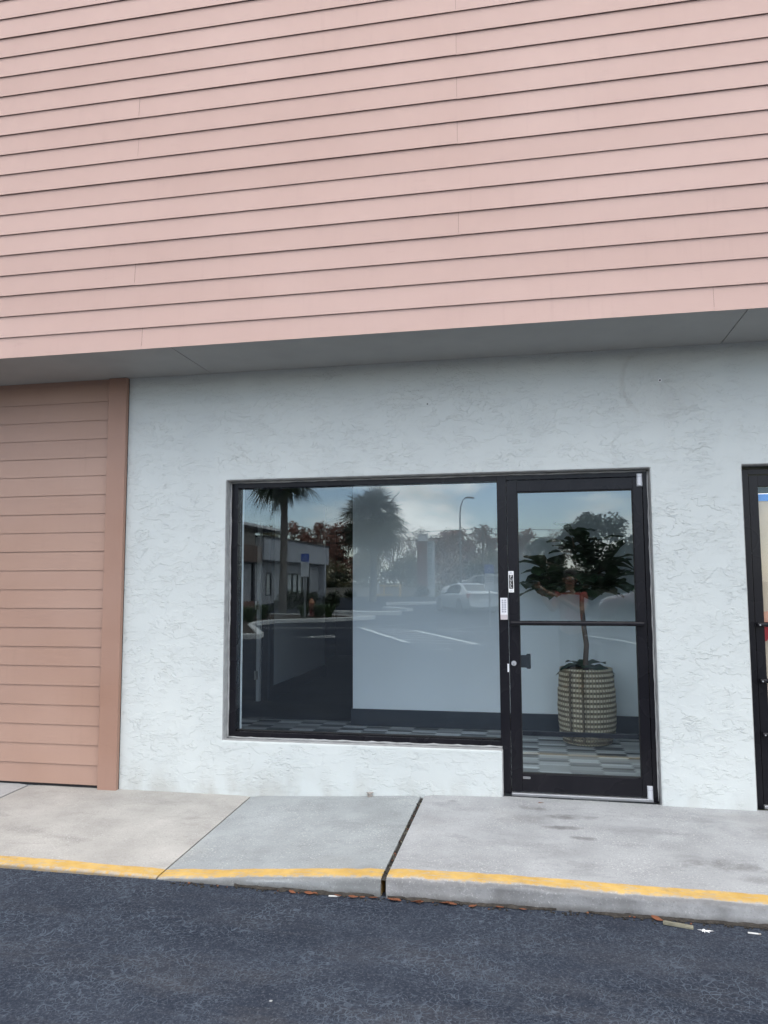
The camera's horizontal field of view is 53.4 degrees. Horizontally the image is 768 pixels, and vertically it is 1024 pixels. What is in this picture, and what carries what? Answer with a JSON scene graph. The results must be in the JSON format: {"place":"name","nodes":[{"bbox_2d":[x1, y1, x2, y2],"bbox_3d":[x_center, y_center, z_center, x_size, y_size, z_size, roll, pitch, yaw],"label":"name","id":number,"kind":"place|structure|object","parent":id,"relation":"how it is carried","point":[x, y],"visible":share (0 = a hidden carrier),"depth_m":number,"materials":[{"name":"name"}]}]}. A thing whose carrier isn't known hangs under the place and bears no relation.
{"place":"outdoors","nodes":[
{"label":"outdoors","id":0,"kind":"place"},
{"bbox_2d":[0,783,27,797],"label":"sidewalk","id":1,"kind":"structure","parent":0,"point":[7,789],"depth_m":5.73,"materials":[{"name":"grey concrete"}]},
{"bbox_2d":[0,785,249,878],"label":"sidewalk","id":2,"kind":"structure","parent":0,"point":[145,834],"depth_m":4.86,"materials":[{"name":"concrete"}]},
{"bbox_2d":[158,796,420,896],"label":"sidewalk","id":3,"kind":"structure","parent":0,"point":[346,844],"depth_m":4.44,"materials":[{"name":"concrete"}]},
{"bbox_2d":[171,798,422,880],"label":"joint soil","id":4,"kind":"structure","parent":3,"relation":"on","point":[393,857],"depth_m":4.41,"materials":[{"name":"brown soil"}]},
{"bbox_2d":[0,868,767,1023],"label":"parking lot","id":5,"kind":"structure","parent":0,"point":[85,949],"depth_m":3.21,"materials":[{"name":"grey asphalt"}]},
{"bbox_2d":[169,881,767,930],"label":"litter","id":6,"kind":"object","parent":5,"relation":"on","point":[747,925],"visible":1,"depth_m":3.73,"materials":[{"name":"plant"}]},
{"bbox_2d":[651,915,662,920],"bbox_3d":[1.281,1.905,3.584,0.056,0.008,0.026,7,15,32],"label":"dry leaf","id":7,"kind":"object","parent":5,"relation":"on","point":[656,917],"visible":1,"depth_m":3.59,"materials":[{"name":"brown plant"}]},
{"bbox_2d":[663,920,692,929],"bbox_3d":[1.355,1.902,3.523,0.130,0.013,0.026,0,-5,20],"label":"wood scrap","id":8,"kind":"object","parent":5,"relation":"on","point":[676,924],"visible":1,"depth_m":3.52,"materials":[{"name":"beige wood"}]},
{"bbox_2d":[386,795,767,923],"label":"sidewalk","id":9,"kind":"structure","parent":0,"point":[637,858],"depth_m":4.10,"materials":[{"name":"concrete"}]},
{"bbox_3d":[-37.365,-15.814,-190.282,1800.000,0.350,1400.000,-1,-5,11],"label":"ground","id":10,"kind":"structure","parent":0,"visible":0},
{"bbox_2d":[0,0,767,810],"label":"shop building","id":11,"kind":"structure","parent":10,"relation":"on","point":[360,360],"depth_m":5.31,"materials":[{"name":"paint"}]},
{"bbox_2d":[242,523,262,700],"bbox_3d":[-1.777,1.202,9.280,0.585,2.136,0.078,-1,-5,11],"label":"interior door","id":12,"kind":"structure","parent":11,"relation":"in","point":[252,571],"depth_m":9.23,"materials":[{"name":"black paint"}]},
{"bbox_2d":[229,476,500,745],"bbox_3d":[-0.164,0.702,5.580,1.986,1.877,0.091,-1,-5,11],"label":"window","id":13,"kind":"structure","parent":11,"relation":"in","point":[237,501],"depth_m":5.65,"materials":[{"name":"brown metal"}]},
{"bbox_2d":[506,473,652,799],"bbox_3d":[1.326,0.828,5.249,0.920,2.169,0.146,-1,-5,11],"label":"door","id":14,"kind":"structure","parent":11,"relation":"in","point":[588,784],"depth_m":5.22,"materials":[{"name":"brown metal"}]},
{"bbox_2d":[557,666,616,746],"bbox_3d":[1.792,1.703,6.750,0.507,0.649,0.535,-1,-5,11],"label":"basket","id":15,"kind":"object","parent":11,"relation":"on","point":[586,701],"visible":0.89,"depth_m":6.56,"materials":[{"name":"wicker"}]},
{"bbox_2d":[519,522,633,676],"bbox_3d":[1.758,0.774,6.845,1.085,1.384,0.887,1,-5,-13],"label":"fig tree","id":16,"kind":"object","parent":15,"relation":"in","point":[589,564],"visible":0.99,"depth_m":6.75,"materials":[{"name":"green plant"}]},
{"bbox_2d":[748,475,767,804],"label":"door","id":17,"kind":"structure","parent":11,"relation":"in","point":[758,503],"depth_m":5.04,"materials":[{"name":"brown metal"}]}
]}

